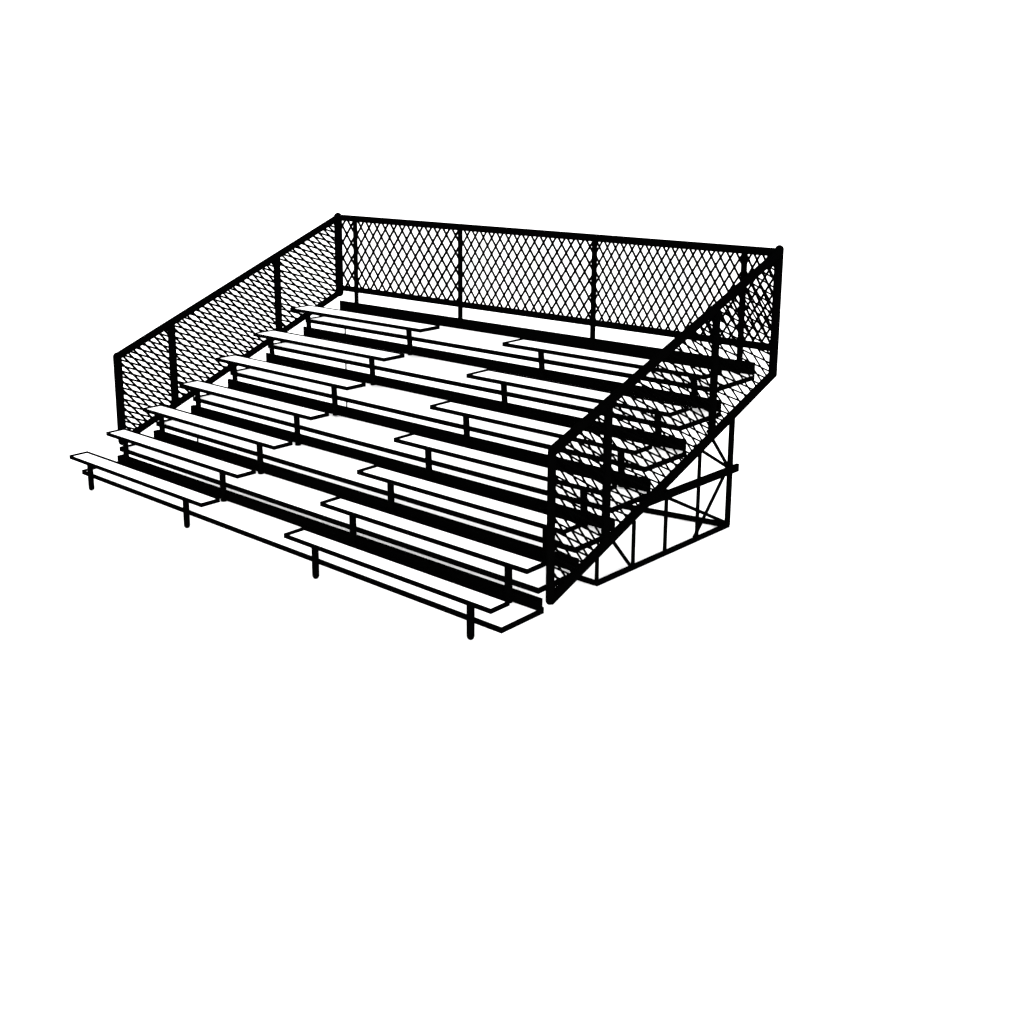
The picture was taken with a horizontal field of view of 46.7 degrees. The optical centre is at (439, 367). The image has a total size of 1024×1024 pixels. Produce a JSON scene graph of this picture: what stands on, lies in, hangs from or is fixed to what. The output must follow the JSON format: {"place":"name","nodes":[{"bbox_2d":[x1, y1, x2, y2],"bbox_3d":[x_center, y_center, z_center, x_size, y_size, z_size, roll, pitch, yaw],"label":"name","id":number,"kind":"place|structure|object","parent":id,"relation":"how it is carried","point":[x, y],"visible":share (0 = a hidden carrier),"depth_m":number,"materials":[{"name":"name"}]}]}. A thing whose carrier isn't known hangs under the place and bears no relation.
{"place":"outdoors","nodes":[
{"label":"outdoors","id":0,"kind":"place"},
{"bbox_2d":[0,127,1023,1023],"bbox_3d":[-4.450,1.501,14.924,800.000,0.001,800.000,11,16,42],"label":"ground","id":1,"kind":"structure","parent":0,"point":[760,761],"depth_m":10.14,"materials":[{"name":"white"}]},
{"bbox_2d":[69,213,783,639],"bbox_3d":[-0.473,0.095,13.806,7.205,3.184,4.694,11,16,42],"label":"bleacher","id":2,"kind":"object","parent":1,"relation":"on","point":[553,527],"visible":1,"depth_m":13.48,"materials":[{"name":"black metal"}]},
{"bbox_2d":[0,0,1023,131],"label":"sky","id":3,"kind":"structure","parent":0,"point":[66,65],"materials":[{"name":"white"}]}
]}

